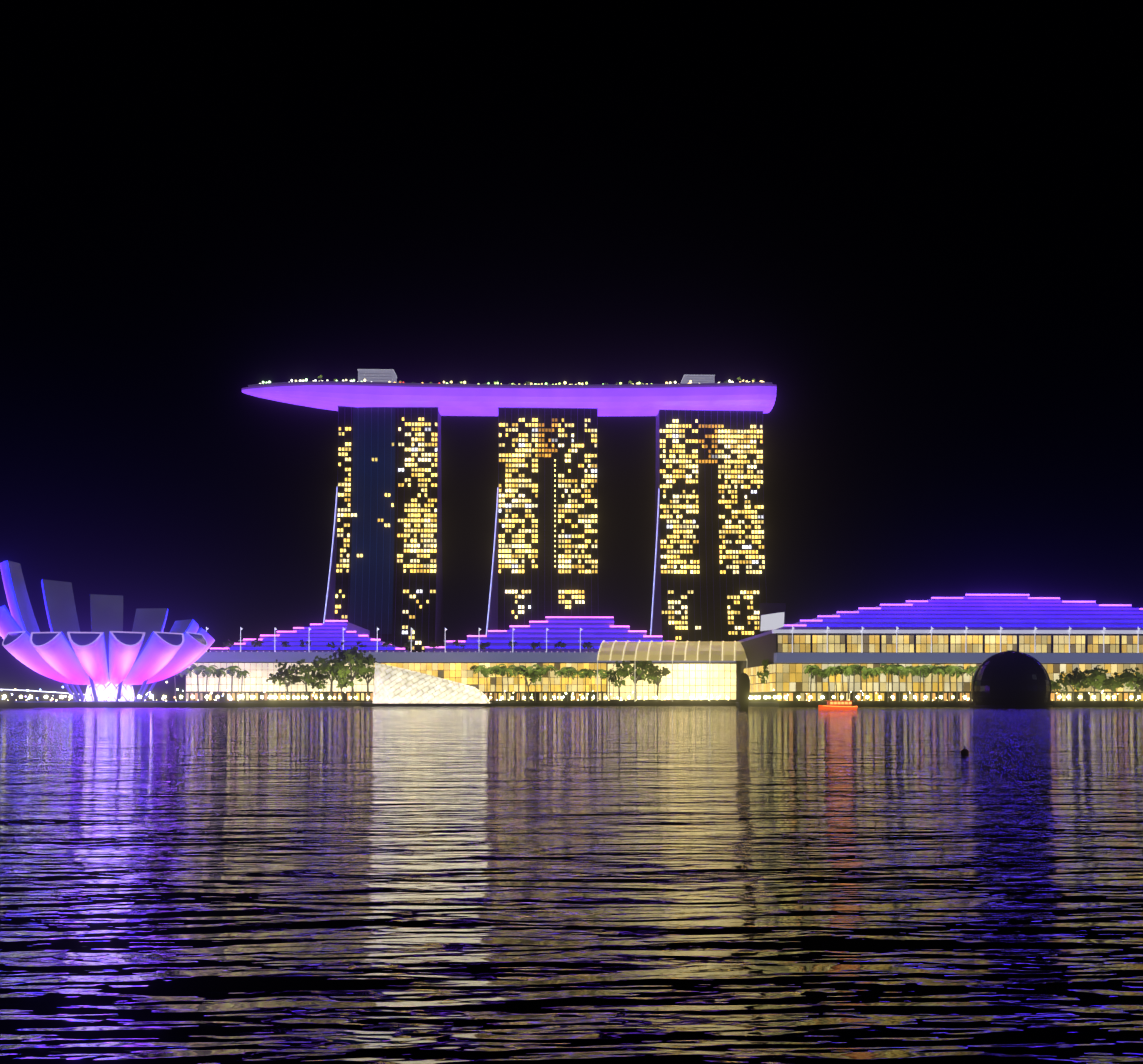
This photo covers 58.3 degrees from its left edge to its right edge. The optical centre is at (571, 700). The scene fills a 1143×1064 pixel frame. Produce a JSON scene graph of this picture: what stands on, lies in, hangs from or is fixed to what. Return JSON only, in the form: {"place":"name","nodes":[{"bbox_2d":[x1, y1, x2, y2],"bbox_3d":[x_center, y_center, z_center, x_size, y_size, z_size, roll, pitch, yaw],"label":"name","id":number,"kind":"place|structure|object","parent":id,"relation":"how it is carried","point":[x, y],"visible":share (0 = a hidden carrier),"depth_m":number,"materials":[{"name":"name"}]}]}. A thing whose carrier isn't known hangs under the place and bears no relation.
{"place":"outdoors","nodes":[
{"label":"outdoors","id":0,"kind":"place"},
{"bbox_2d":[0,706,1142,1063],"bbox_3d":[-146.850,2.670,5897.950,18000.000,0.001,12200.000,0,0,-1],"label":"bay water","id":1,"kind":"structure","parent":0,"point":[526,884],"depth_m":14.79,"materials":[{"name":"black liquid"}]},
{"bbox_2d":[361,703,495,705],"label":"pavilion platform","id":2,"kind":"structure","parent":1,"relation":"in","point":[428,704],"depth_m":458.31,"materials":[{"name":"grey concrete"}]},
{"bbox_2d":[373,662,489,702],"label":"crystal pavilion","id":3,"kind":"structure","parent":1,"relation":"in","point":[392,684],"depth_m":470.15,"materials":[{"name":"grey glass"}]},
{"bbox_2d":[737,673,749,709],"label":"pillar","id":4,"kind":"structure","parent":1,"relation":"in","point":[743,686],"depth_m":299.80,"materials":[{"name":"black metal"}]},
{"bbox_2d":[818,700,857,709],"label":"tour boat","id":5,"kind":"object","parent":1,"relation":"on","point":[839,705],"visible":0.92,"depth_m":290.51,"materials":[{"name":"red"}]},
{"bbox_2d":[961,746,968,753],"bbox_3d":[19.682,2.550,51.289,0.400,0.520,0.400,0,0,-1],"label":"mooring buoy","id":6,"kind":"object","parent":1,"relation":"in","point":[964,751],"visible":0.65,"depth_m":51.17,"materials":[{"name":"black"}]},
{"bbox_2d":[969,650,1052,707],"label":"dome","id":7,"kind":"structure","parent":1,"relation":"on","point":[1011,679],"depth_m":393.42,"materials":[{"name":"black glass"}]},
{"bbox_2d":[0,701,1142,706],"bbox_3d":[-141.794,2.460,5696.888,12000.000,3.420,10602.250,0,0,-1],"label":"waterfront promenade","id":8,"kind":"structure","parent":0,"point":[301,704],"depth_m":429.83,"materials":[{"name":"grey concrete"}]},
{"bbox_2d":[0,677,184,700],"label":"buildings","id":9,"kind":"structure","parent":8,"relation":"on","point":[38,690],"depth_m":1006.41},
{"bbox_2d":[0,560,214,701],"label":"lotus-shaped museum","id":10,"kind":"structure","parent":8,"relation":"on","point":[107,657],"depth_m":426.74,"materials":[{"name":"purple"}]},
{"bbox_2d":[324,406,766,651],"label":"hotel towers","id":11,"kind":"structure","parent":8,"relation":"on","point":[707,602],"depth_m":639.90,"materials":[{"name":"black glass"}]},
{"bbox_2d":[242,383,776,415],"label":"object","id":12,"kind":"structure","parent":11,"relation":"on","point":[604,400],"depth_m":634.48,"materials":[{"name":"purple metal"}]},
{"bbox_2d":[248,369,771,386],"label":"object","id":13,"kind":"structure","parent":12,"relation":"on","point":[377,376],"depth_m":634.27,"materials":[{"name":"grey"}]},
{"bbox_2d":[323,407,764,649],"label":"lit windows","id":14,"kind":"structure","parent":11,"relation":"attached to","point":[374,476],"depth_m":639.23,"materials":[{"name":"yellow glass"}]},
{"bbox_2d":[2,688,1140,701],"bbox_3d":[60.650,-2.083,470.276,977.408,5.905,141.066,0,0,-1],"label":"promenade lights","id":15,"kind":"object","parent":8,"relation":"on","point":[272,697],"visible":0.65,"depth_m":431.64,"materials":[{"name":"white"}]},
{"bbox_2d":[174,377,1140,701],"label":"trees","id":16,"kind":"object","parent":8,"relation":"on","point":[662,675],"visible":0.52,"depth_m":483.47,"materials":[{"name":"brown plant"}]},
{"bbox_2d":[176,375,1142,694],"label":"tree foliage","id":17,"kind":"object","parent":16,"relation":"on","point":[360,663],"visible":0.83,"depth_m":504.52,"materials":[{"name":"green plant"}]},
{"bbox_2d":[186,630,1142,702],"bbox_3d":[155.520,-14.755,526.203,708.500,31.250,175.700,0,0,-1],"label":"shopping mall","id":18,"kind":"structure","parent":8,"relation":"on","point":[758,650],"depth_m":446.34},
{"bbox_2d":[186,635,1142,700],"bbox_3d":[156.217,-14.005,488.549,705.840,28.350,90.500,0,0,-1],"label":"shoppes lit panels","id":19,"kind":"object","parent":18,"relation":"attached to","point":[792,677],"visible":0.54,"depth_m":445.97,"materials":[{"name":"glass"}]},
{"bbox_2d":[206,626,1139,652],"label":"terrace masts","id":20,"kind":"object","parent":18,"relation":"on","point":[897,628],"visible":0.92,"depth_m":441.69,"materials":[{"name":"white metal"}]},
{"bbox_2d":[209,594,1142,651],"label":"shoppes roofs","id":21,"kind":"structure","parent":18,"relation":"on","point":[997,611],"depth_m":473.24,"materials":[{"name":"blue metal"}]},
{"bbox_2d":[759,603,785,632],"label":"led screen","id":22,"kind":"object","parent":18,"relation":"on","point":[772,616],"visible":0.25,"depth_m":563.92,"materials":[{"name":"white"}]},
{"bbox_2d":[597,640,746,701],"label":"glass canopy","id":23,"kind":"object","parent":8,"relation":"on","point":[722,651],"visible":0.98,"depth_m":511.01,"materials":[{"name":"grey glass"}]}
]}

